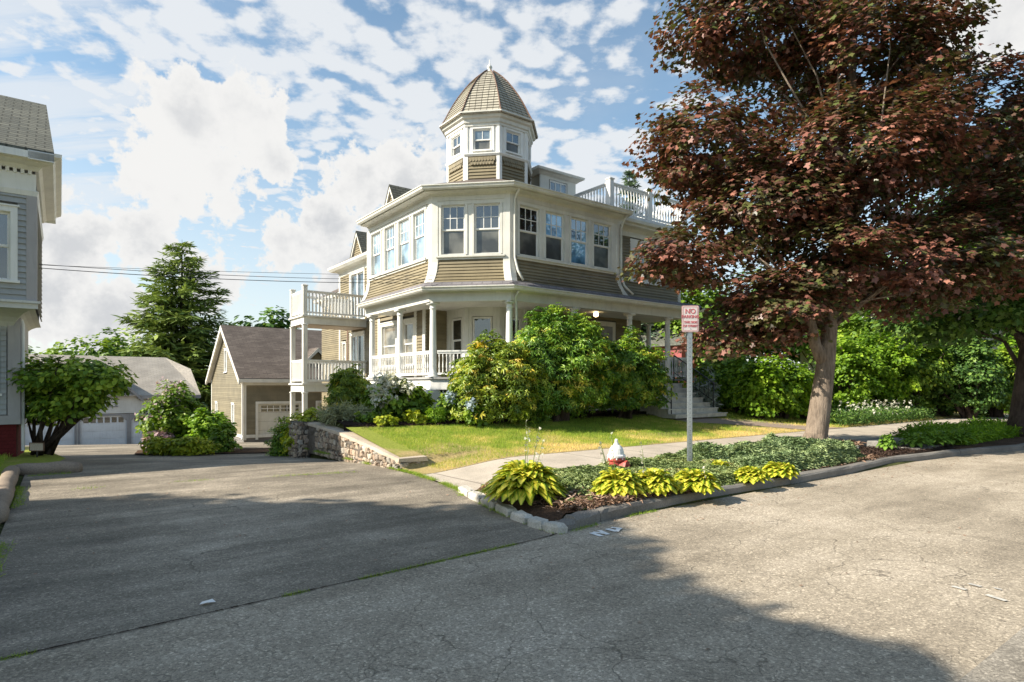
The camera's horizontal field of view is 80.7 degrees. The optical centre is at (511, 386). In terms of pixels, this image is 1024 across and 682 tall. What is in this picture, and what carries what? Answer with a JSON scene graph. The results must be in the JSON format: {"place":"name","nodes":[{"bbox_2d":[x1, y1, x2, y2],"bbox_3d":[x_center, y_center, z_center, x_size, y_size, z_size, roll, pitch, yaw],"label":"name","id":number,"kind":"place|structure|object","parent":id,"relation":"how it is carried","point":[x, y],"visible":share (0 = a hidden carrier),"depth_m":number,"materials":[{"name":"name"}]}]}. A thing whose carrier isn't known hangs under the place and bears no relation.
{"place":"outdoors","nodes":[
{"label":"outdoors","id":0,"kind":"place"},
{"bbox_2d":[0,450,64,475],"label":"island lawn","id":1,"kind":"structure","parent":0,"point":[25,457],"depth_m":11.89,"materials":[{"name":"plant"}]},
{"bbox_2d":[6,351,138,455],"bbox_3d":[-10.178,0.337,13.532,3.955,2.446,2.061,0,0,23],"label":"lilac","id":2,"kind":"object","parent":1,"relation":"on","point":[69,395],"visible":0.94,"depth_m":13.11,"materials":[{"name":"green plant"}]},
{"bbox_2d":[135,448,269,453],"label":"island bed soil","id":3,"kind":"structure","parent":0,"point":[249,450],"depth_m":18.22,"materials":[{"name":"brown soil"}]},
{"bbox_2d":[134,376,208,438],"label":"rose of sharon","id":4,"kind":"object","parent":3,"relation":"on","point":[172,409],"visible":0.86,"depth_m":18.34,"materials":[{"name":"green plant"}]},
{"bbox_2d":[138,435,223,455],"bbox_3d":[-9.083,1.655,16.514,2.304,0.654,1.122,0,0,2],"label":"spirea","id":5,"kind":"object","parent":3,"relation":"on","point":[182,446],"visible":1,"depth_m":16.23,"materials":[{"name":"green plant"}]},
{"bbox_2d":[177,407,237,440],"bbox_3d":[-9.226,1.364,18.315,1.658,1.468,1.585,0,0,-37],"label":"viburnum","id":6,"kind":"object","parent":3,"relation":"on","point":[203,423],"visible":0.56,"depth_m":18.10,"materials":[{"name":"green plant"}]},
{"bbox_2d":[208,425,242,452],"bbox_3d":[-8.417,1.589,17.555,1.002,0.909,1.096,0,0,-37],"label":"viburnum","id":7,"kind":"object","parent":3,"relation":"on","point":[225,437],"visible":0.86,"depth_m":17.39,"materials":[{"name":"green plant"}]},
{"bbox_2d":[0,442,552,659],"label":"driveway","id":8,"kind":"structure","parent":0,"point":[87,594],"depth_m":6.30,"materials":[{"name":"grey asphalt"}]},
{"bbox_2d":[0,465,20,523],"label":"kerb","id":9,"kind":"structure","parent":8,"relation":"on","point":[9,476],"depth_m":8.26,"materials":[{"name":"grey concrete"}]},
{"bbox_2d":[15,461,82,475],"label":"kerb","id":10,"kind":"structure","parent":8,"relation":"on","point":[50,467],"depth_m":10.70,"materials":[{"name":"grey concrete"}]},
{"bbox_2d":[25,354,200,444],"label":"white garage block","id":11,"kind":"structure","parent":8,"relation":"on","point":[117,424],"depth_m":43.35,"materials":[{"name":"grey shingle"},{"name":"pale siding"},{"name":"white paint"}]},
{"bbox_2d":[25,418,73,444],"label":"garage door","id":12,"kind":"structure","parent":11,"relation":"in","point":[68,439],"depth_m":40.72,"materials":[{"name":"white metal"}]},
{"bbox_2d":[80,416,126,444],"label":"garage door","id":13,"kind":"structure","parent":11,"relation":"in","point":[107,430],"depth_m":42.36,"materials":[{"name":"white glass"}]},
{"bbox_2d":[0,542,516,660],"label":"seam weeds","id":14,"kind":"object","parent":8,"relation":"on","point":[371,575],"visible":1,"depth_m":4.96,"materials":[{"name":"green plant"}]},
{"bbox_2d":[205,325,321,441],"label":"tan garage","id":15,"kind":"structure","parent":8,"relation":"on","point":[248,376],"depth_m":35.93,"materials":[{"name":"beige paint"}]},
{"bbox_2d":[258,403,301,433],"bbox_3d":[-13.589,2.018,35.302,2.500,2.028,0.090,0,0,-37],"label":"garage door","id":16,"kind":"structure","parent":15,"relation":"in","point":[281,410],"depth_m":34.98,"materials":[{"name":"beige wood"}]},
{"bbox_2d":[263,416,291,456],"bbox_3d":[-6.214,1.456,16.272,0.901,1.304,1.252,0,0,-13],"label":"cotoneaster","id":17,"kind":"object","parent":8,"relation":"on","point":[275,445],"visible":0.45,"depth_m":16.00,"materials":[{"name":"green plant"}]},
{"bbox_2d":[2,533,556,658],"bbox_3d":[-2.204,1.538,3.984,7.268,0.001,0.064,0,0,-41],"label":"driveway seam","id":18,"kind":"object","parent":8,"relation":"on","point":[243,604],"visible":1,"depth_m":4.17,"materials":[{"name":"grey asphalt"}]},
{"bbox_2d":[288,421,427,471],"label":"retaining wall","id":19,"kind":"structure","parent":8,"relation":"on","point":[338,443],"depth_m":13.41,"materials":[{"name":"stone"}]},
{"bbox_2d":[317,410,641,430],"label":"mulch bed","id":20,"kind":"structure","parent":0,"point":[346,423],"depth_m":14.59,"materials":[{"name":"brown soil"}]},
{"bbox_2d":[279,406,319,453],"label":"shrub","id":21,"kind":"object","parent":20,"relation":"on","point":[307,416],"visible":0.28,"depth_m":15.48,"materials":[{"name":"green plant"}]},
{"bbox_2d":[323,363,370,407],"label":"andromeda shrub","id":22,"kind":"object","parent":20,"relation":"on","point":[348,384],"visible":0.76,"depth_m":17.20,"materials":[{"name":"green plant"}]},
{"bbox_2d":[313,400,381,425],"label":"lavender clump","id":23,"kind":"object","parent":20,"relation":"on","point":[331,414],"visible":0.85,"depth_m":14.39,"materials":[{"name":"green plant"}]},
{"bbox_2d":[359,371,435,417],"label":"hydrangea","id":24,"kind":"object","parent":20,"relation":"on","point":[394,394],"visible":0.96,"depth_m":14.97,"materials":[{"name":"green plant"}]},
{"bbox_2d":[420,404,447,422],"bbox_3d":[-1.932,0.705,14.904,0.716,0.536,0.736,0,0,-37],"label":"spirea","id":25,"kind":"object","parent":20,"relation":"on","point":[438,416],"visible":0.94,"depth_m":14.79,"materials":[{"name":"green plant"}]},
{"bbox_2d":[434,390,465,419],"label":"hydrangea","id":26,"kind":"object","parent":20,"relation":"on","point":[447,402],"visible":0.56,"depth_m":15.24,"materials":[{"name":"green plant"}]},
{"bbox_2d":[459,398,490,426],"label":"hydrangea","id":27,"kind":"object","parent":20,"relation":"on","point":[471,408],"visible":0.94,"depth_m":14.81,"materials":[{"name":"green plant"}]},
{"bbox_2d":[440,329,548,426],"bbox_3d":[-0.361,-0.179,15.679,2.796,2.679,2.550,0,0,-16],"label":"rhododendron","id":28,"kind":"object","parent":20,"relation":"on","point":[498,376],"visible":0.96,"depth_m":15.09,"materials":[{"name":"green plant"}]},
{"bbox_2d":[511,302,620,423],"bbox_3d":[1.185,-0.567,16.861,3.643,3.558,2.946,0,0,-19],"label":"rhododendron","id":29,"kind":"object","parent":20,"relation":"on","point":[570,355],"visible":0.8,"depth_m":16.14,"materials":[{"name":"green plant"}]},
{"bbox_2d":[0,410,1007,533],"bbox_3d":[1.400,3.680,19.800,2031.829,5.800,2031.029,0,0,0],"label":"ground","id":30,"kind":"structure","parent":0,"point":[338,424],"depth_m":10.41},
{"bbox_2d":[0,95,61,456],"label":"grey house","id":31,"kind":"structure","parent":30,"relation":"on","point":[30,182],"depth_m":12.64,"materials":[{"name":"vinyl"},{"name":"grey shingle"},{"name":"red painted brick"}]},
{"bbox_2d":[0,203,19,282],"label":"window","id":32,"kind":"structure","parent":31,"relation":"in","point":[8,212],"depth_m":12.31,"materials":[{"name":"white paint"}]},
{"bbox_2d":[42,337,134,356],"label":"deciduous tree","id":33,"kind":"object","parent":30,"relation":"on","point":[52,351],"visible":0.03,"depth_m":68.78,"materials":[{"name":"green plant"}]},
{"bbox_2d":[77,327,152,356],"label":"deciduous tree","id":34,"kind":"object","parent":30,"relation":"on","point":[117,341],"visible":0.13,"depth_m":72.09,"materials":[{"name":"green plant"}]},
{"bbox_2d":[110,241,238,411],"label":"spruce tree","id":35,"kind":"object","parent":30,"relation":"on","point":[189,341],"visible":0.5,"depth_m":60.32,"materials":[{"name":"green plant"}]},
{"bbox_2d":[224,305,299,328],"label":"deciduous tree","id":36,"kind":"object","parent":30,"relation":"on","point":[272,321],"visible":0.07,"depth_m":61.08,"materials":[{"name":"green plant"}]},
{"bbox_2d":[288,60,727,420],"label":"victorian house","id":37,"kind":"structure","parent":30,"relation":"on","point":[485,225],"depth_m":19.76,"materials":[{"name":"beige paint"}]},
{"bbox_2d":[348,267,364,318],"bbox_3d":[-6.755,-3.968,26.371,0.158,2.235,1.760,0,0,-37],"label":"sliding door","id":38,"kind":"structure","parent":37,"relation":"in","point":[354,288],"depth_m":26.32,"materials":[{"name":"beige paint"}]},
{"bbox_2d":[348,330,364,377],"bbox_3d":[-6.755,-1.277,26.371,0.158,2.215,1.760,0,0,-37],"label":"sliding door","id":39,"kind":"structure","parent":37,"relation":"in","point":[356,339],"depth_m":26.37,"materials":[{"name":"beige paint"}]},
{"bbox_2d":[369,231,380,277],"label":"window","id":40,"kind":"structure","parent":37,"relation":"in","point":[375,238],"depth_m":21.41,"materials":[{"name":"white glass"}]},
{"bbox_2d":[379,320,396,367],"bbox_3d":[-4.565,-1.553,22.439,0.173,1.705,1.500,0,0,-37],"label":"window","id":41,"kind":"structure","parent":37,"relation":"in","point":[388,330],"depth_m":22.60,"materials":[{"name":"beige paint"}]},
{"bbox_2d":[382,225,395,272],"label":"window","id":42,"kind":"structure","parent":37,"relation":"in","point":[389,231],"depth_m":20.50,"materials":[{"name":"white glass"}]},
{"bbox_2d":[396,217,409,267],"bbox_3d":[-3.479,-4.636,19.491,0.173,1.531,0.840,0,0,-37],"label":"window","id":43,"kind":"structure","parent":37,"relation":"in","point":[404,224],"depth_m":19.65,"materials":[{"name":"glass"}]},
{"bbox_2d":[403,317,414,366],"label":"window","id":44,"kind":"structure","parent":37,"relation":"in","point":[408,324],"depth_m":21.31,"materials":[{"name":"beige paint"}]},
{"bbox_2d":[411,210,423,262],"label":"window","id":45,"kind":"structure","parent":37,"relation":"in","point":[418,218],"depth_m":18.84,"materials":[{"name":"glass"}]},
{"bbox_2d":[439,204,465,255],"bbox_3d":[-1.748,-4.636,17.926,0.810,1.531,0.173,0,0,8],"label":"window","id":46,"kind":"structure","parent":37,"relation":"in","point":[452,216],"depth_m":17.98,"materials":[{"name":"glass"}]},
{"bbox_2d":[449,318,461,362],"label":"window","id":47,"kind":"structure","parent":37,"relation":"in","point":[456,324],"depth_m":20.30,"materials":[{"name":"beige paint"}]},
{"bbox_2d":[472,317,491,348],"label":"window","id":48,"kind":"structure","parent":37,"relation":"in","point":[479,324],"depth_m":19.74,"materials":[{"name":"glass"}]},
{"bbox_2d":[472,128,491,151],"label":"turret window","id":49,"kind":"structure","parent":37,"relation":"in","point":[481,137],"depth_m":19.73,"materials":[{"name":"glass"}]},
{"bbox_2d":[472,203,500,254],"bbox_3d":[-0.733,-4.636,17.781,0.860,1.531,0.173,0,0,8],"label":"window","id":50,"kind":"structure","parent":37,"relation":"in","point":[486,215],"depth_m":17.84,"materials":[{"name":"glass"}]},
{"bbox_2d":[505,130,521,156],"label":"turret window","id":51,"kind":"structure","parent":37,"relation":"in","point":[512,139],"depth_m":20.00,"materials":[{"name":"glass"}]},
{"bbox_2d":[518,205,541,258],"bbox_3d":[0.516,-4.636,18.126,0.843,1.531,0.173,0,0,-37],"label":"window","id":52,"kind":"structure","parent":37,"relation":"in","point":[529,216],"depth_m":18.21,"materials":[{"name":"glass"}]},
{"bbox_2d":[545,211,566,262],"bbox_3d":[1.330,-4.636,18.737,0.847,1.531,0.173,0,0,-37],"label":"window","id":53,"kind":"structure","parent":37,"relation":"in","point":[554,221],"depth_m":18.83,"materials":[{"name":"glass"}]},
{"bbox_2d":[570,216,590,266],"bbox_3d":[2.169,-4.636,19.366,0.850,1.531,0.173,0,0,-37],"label":"window","id":54,"kind":"structure","parent":37,"relation":"in","point":[579,227],"depth_m":19.47,"materials":[{"name":"glass"}]},
{"bbox_2d":[593,222,613,270],"bbox_3d":[2.991,-4.636,19.983,0.895,1.531,0.173,0,0,-37],"label":"window","id":55,"kind":"structure","parent":37,"relation":"in","point":[602,232],"depth_m":20.07,"materials":[{"name":"white glass"}]},
{"bbox_2d":[617,169,658,341],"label":"spruce tree","id":56,"kind":"object","parent":30,"relation":"on","point":[629,175],"visible":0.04,"depth_m":46.71,"materials":[{"name":"green plant"}]},
{"bbox_2d":[0,450,1023,681],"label":"street","id":57,"kind":"structure","parent":0,"point":[888,606],"depth_m":4.21,"materials":[{"name":"grey asphalt"}]},
{"bbox_2d":[564,509,599,527],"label":"kerb","id":58,"kind":"structure","parent":57,"relation":"on","point":[586,518],"depth_m":6.70,"materials":[{"name":"stone"}]},
{"bbox_2d":[592,502,631,521],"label":"kerb","id":59,"kind":"structure","parent":57,"relation":"on","point":[613,511],"depth_m":7.07,"materials":[{"name":"stone"}]},
{"bbox_2d":[624,491,707,513],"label":"kerb","id":60,"kind":"structure","parent":57,"relation":"on","point":[649,503],"depth_m":7.69,"materials":[{"name":"stone"}]},
{"bbox_2d":[708,476,789,496],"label":"kerb","id":61,"kind":"structure","parent":57,"relation":"on","point":[748,486],"depth_m":8.85,"materials":[{"name":"concrete"}]},
{"bbox_2d":[790,466,850,484],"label":"kerb","id":62,"kind":"structure","parent":57,"relation":"on","point":[810,475],"depth_m":10.10,"materials":[{"name":"concrete"}]},
{"bbox_2d":[844,457,892,472],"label":"kerb","id":63,"kind":"structure","parent":57,"relation":"on","point":[860,466],"depth_m":11.28,"materials":[{"name":"concrete"}]},
{"bbox_2d":[889,449,960,462],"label":"kerb","id":64,"kind":"structure","parent":57,"relation":"on","point":[928,455],"depth_m":12.73,"materials":[{"name":"concrete"}]},
{"bbox_2d":[955,444,1023,455],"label":"kerb","id":65,"kind":"structure","parent":57,"relation":"on","point":[989,449],"depth_m":14.03,"materials":[{"name":"concrete"}]},
{"bbox_2d":[958,627,1023,681],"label":"gutter slab","id":66,"kind":"structure","parent":57,"relation":"on","point":[1004,662],"depth_m":3.33,"materials":[{"name":"concrete"}]},
{"bbox_2d":[0,0,1023,369],"label":"sky","id":67,"kind":"structure","parent":0,"point":[258,134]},
{"bbox_2d":[477,483,565,520],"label":"garden soil","id":68,"kind":"structure","parent":0,"point":[549,514],"depth_m":7.07,"materials":[{"name":"brown soil"}]},
{"bbox_2d":[478,425,567,504],"bbox_3d":[0.164,0.921,7.544,1.188,1.042,1.142,0,0,-37],"label":"hosta","id":69,"kind":"object","parent":68,"relation":"on","point":[513,481],"visible":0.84,"depth_m":7.31,"materials":[{"name":"green plant"}]},
{"bbox_2d":[346,410,988,473],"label":"lawn","id":70,"kind":"structure","parent":0,"point":[393,446],"depth_m":13.73,"materials":[{"name":"plant"}]},
{"bbox_2d":[592,325,677,419],"bbox_3d":[3.455,-0.412,18.366,2.837,2.998,2.703,0,0,-10],"label":"rhododendron","id":71,"kind":"object","parent":70,"relation":"on","point":[643,379],"visible":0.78,"depth_m":17.75,"materials":[{"name":"green plant"}]},
{"bbox_2d":[692,366,722,411],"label":"bush","id":72,"kind":"object","parent":70,"relation":"on","point":[705,398],"visible":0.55,"depth_m":21.18,"materials":[{"name":"green plant"}]},
{"bbox_2d":[709,354,753,411],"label":"hedge plant","id":73,"kind":"object","parent":70,"relation":"on","point":[726,376],"visible":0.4,"depth_m":21.88,"materials":[{"name":"green plant"}]},
{"bbox_2d":[727,354,791,418],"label":"hedge plant","id":74,"kind":"object","parent":70,"relation":"on","point":[758,394],"visible":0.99,"depth_m":20.42,"materials":[{"name":"green plant"}]},
{"bbox_2d":[758,352,813,419],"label":"hedge plant","id":75,"kind":"object","parent":70,"relation":"on","point":[795,385],"visible":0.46,"depth_m":20.98,"materials":[{"name":"green plant"}]},
{"bbox_2d":[703,406,943,433],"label":"lawn grass","id":76,"kind":"structure","parent":70,"relation":"on","point":[771,420],"depth_m":20.49,"materials":[{"name":"green plant"}]},
{"bbox_2d":[812,333,888,411],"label":"hedge plant","id":77,"kind":"object","parent":70,"relation":"on","point":[854,375],"visible":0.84,"depth_m":23.84,"materials":[{"name":"green plant"}]},
{"bbox_2d":[829,404,938,427],"bbox_3d":[14.021,1.079,22.933,8.208,0.879,1.494,0,0,-37],"label":"flower border","id":78,"kind":"object","parent":70,"relation":"on","point":[862,417],"visible":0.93,"depth_m":22.10,"materials":[{"name":"green plant"}]},
{"bbox_2d":[850,325,923,412],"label":"hedge plant","id":79,"kind":"object","parent":70,"relation":"on","point":[895,355],"visible":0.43,"depth_m":24.67,"materials":[{"name":"green plant"}]},
{"bbox_2d":[876,330,959,408],"bbox_3d":[17.465,-0.752,26.458,3.508,4.445,3.475,0,0,-37],"label":"hedge plant","id":80,"kind":"object","parent":70,"relation":"on","point":[922,371],"visible":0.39,"depth_m":25.48,"materials":[{"name":"green plant"}]},
{"bbox_2d":[902,330,983,416],"bbox_3d":[19.228,-0.719,26.963,3.492,4.329,3.653,0,0,-37],"label":"hedge plant","id":81,"kind":"object","parent":70,"relation":"on","point":[937,398],"visible":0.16,"depth_m":26.23,"materials":[{"name":"green plant"}]},
{"bbox_2d":[932,338,1011,418],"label":"hedge plant","id":82,"kind":"object","parent":70,"relation":"on","point":[983,379],"visible":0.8,"depth_m":25.42,"materials":[{"name":"green plant"}]},
{"bbox_2d":[974,340,1018,416],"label":"hedge plant","id":83,"kind":"object","parent":70,"relation":"on","point":[998,410],"visible":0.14,"depth_m":26.57,"materials":[{"name":"green plant"}]},
{"bbox_2d":[423,414,1008,490],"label":"sidewalk","id":84,"kind":"structure","parent":0,"point":[474,477],"depth_m":12.24,"materials":[{"name":"concrete"}]},
{"bbox_2d":[669,417,842,429],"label":"front walk","id":85,"kind":"structure","parent":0,"point":[730,421],"depth_m":19.42,"materials":[{"name":"grey concrete"}]},
{"bbox_2d":[542,436,1023,512],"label":"garden soil","id":86,"kind":"structure","parent":0,"point":[1011,441],"depth_m":14.66,"materials":[{"name":"brown soil"}]},
{"bbox_2d":[533,484,691,510],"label":"dry twigs","id":87,"kind":"object","parent":86,"relation":"on","point":[582,502],"visible":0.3,"depth_m":7.32,"materials":[{"name":"brown wood"}]},
{"bbox_2d":[589,432,646,497],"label":"hosta","id":88,"kind":"object","parent":86,"relation":"on","point":[622,481],"visible":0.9,"depth_m":7.61,"materials":[{"name":"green plant"}]},
{"bbox_2d":[607,439,629,467],"bbox_3d":[1.698,1.240,9.726,0.374,0.785,0.383,0,0,-18],"label":"fire hydrant","id":89,"kind":"object","parent":86,"relation":"on","point":[619,455],"visible":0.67,"depth_m":9.64,"materials":[{"name":"white metal"}]},
{"bbox_2d":[475,452,773,509],"bbox_3d":[2.154,1.357,9.295,5.362,0.351,2.239,0,0,-37],"label":"juniper groundcover","id":90,"kind":"object","parent":86,"relation":"on","point":[587,475],"visible":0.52,"depth_m":9.05,"materials":[{"name":"green plant"}]},
{"bbox_2d":[637,442,681,495],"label":"hosta","id":91,"kind":"object","parent":86,"relation":"on","point":[657,481],"visible":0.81,"depth_m":7.75,"materials":[{"name":"yellow plant"}]},
{"bbox_2d":[682,306,698,460],"bbox_3d":[3.060,0.063,10.354,0.296,2.907,0.048,0,0,0],"label":"parking sign","id":92,"kind":"object","parent":86,"relation":"on","point":[690,319],"visible":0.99,"depth_m":10.35,"materials":[{"name":"metal"}]},
{"bbox_2d":[673,460,724,494],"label":"hosta","id":93,"kind":"object","parent":86,"relation":"on","point":[696,480],"visible":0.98,"depth_m":7.93,"materials":[{"name":"yellow plant"}]},
{"bbox_2d":[733,466,771,483],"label":"hosta","id":94,"kind":"object","parent":86,"relation":"on","point":[751,474],"visible":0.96,"depth_m":8.83,"materials":[{"name":"yellow plant"}]},
{"bbox_2d":[675,431,866,471],"bbox_3d":[4.934,1.232,11.457,3.888,0.583,2.128,0,0,-37],"label":"juniper groundcover","id":95,"kind":"object","parent":86,"relation":"on","point":[800,453],"visible":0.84,"depth_m":10.82,"materials":[{"name":"green plant"}]},
{"bbox_2d":[762,461,800,479],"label":"hosta","id":96,"kind":"object","parent":86,"relation":"on","point":[778,469],"visible":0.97,"depth_m":9.25,"materials":[{"name":"yellow plant"}]},
{"bbox_2d":[897,432,934,447],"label":"hosta","id":97,"kind":"object","parent":86,"relation":"on","point":[914,439],"visible":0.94,"depth_m":13.74,"materials":[{"name":"green plant"}]},
{"bbox_2d":[862,108,1023,436],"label":"maple tree","id":98,"kind":"object","parent":86,"relation":"on","point":[1009,318],"visible":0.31,"depth_m":17.70,"materials":[{"name":"green plant"}]},
{"bbox_2d":[890,416,1022,444],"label":"perennials","id":99,"kind":"object","parent":86,"relation":"on","point":[982,429],"visible":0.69,"depth_m":16.35,"materials":[{"name":"green plant"}]},
{"bbox_2d":[852,439,955,457],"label":"mulch chips","id":100,"kind":"object","parent":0,"point":[877,450],"visible":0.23,"depth_m":13.13,"materials":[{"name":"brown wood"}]},
{"bbox_2d":[614,0,1023,439],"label":"maple tree","id":101,"kind":"object","parent":100,"relation":"on","point":[832,186],"visible":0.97,"depth_m":13.49,"materials":[{"name":"red plant"}]},
{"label":"side yard","id":102,"kind":"structure","parent":0,"visible":0},
{"bbox_2d":[641,310,727,386],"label":"red house","id":103,"kind":"structure","parent":102,"relation":"on","point":[660,341],"depth_m":42.38,"materials":[{"name":"grey"}]},
{"bbox_2d":[651,269,747,367],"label":"deciduous tree","id":104,"kind":"object","parent":102,"relation":"on","point":[700,298],"visible":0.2,"depth_m":42.26,"materials":[{"name":"green plant"}]},
{"bbox_2d":[683,349,738,407],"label":"hedge plant","id":105,"kind":"object","parent":102,"relation":"on","point":[710,364],"visible":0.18,"depth_m":22.88,"materials":[{"name":"green plant"}]},
{"bbox_2d":[727,269,799,362],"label":"deciduous tree","id":106,"kind":"object","parent":102,"relation":"on","point":[767,352],"visible":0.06,"depth_m":47.79,"materials":[{"name":"green plant"}]},
{"bbox_2d":[758,266,855,371],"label":"deciduous tree","id":107,"kind":"object","parent":102,"relation":"on","point":[800,348],"visible":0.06,"depth_m":44.92,"materials":[{"name":"green plant"}]},
{"bbox_2d":[806,293,958,364],"bbox_3d":[24.946,-3.737,40.217,9.765,9.585,9.583,0,0,0],"label":"deciduous tree","id":108,"kind":"object","parent":102,"relation":"on","point":[858,327],"visible":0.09,"depth_m":39.18,"materials":[{"name":"green plant"}]},
{"bbox_2d":[850,241,1016,347],"bbox_3d":[26.376,-4.787,36.294,10.227,11.685,11.253,0,0,-31],"label":"deciduous tree","id":109,"kind":"object","parent":102,"relation":"on","point":[994,330],"visible":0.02,"depth_m":35.94,"materials":[{"name":"green plant"}]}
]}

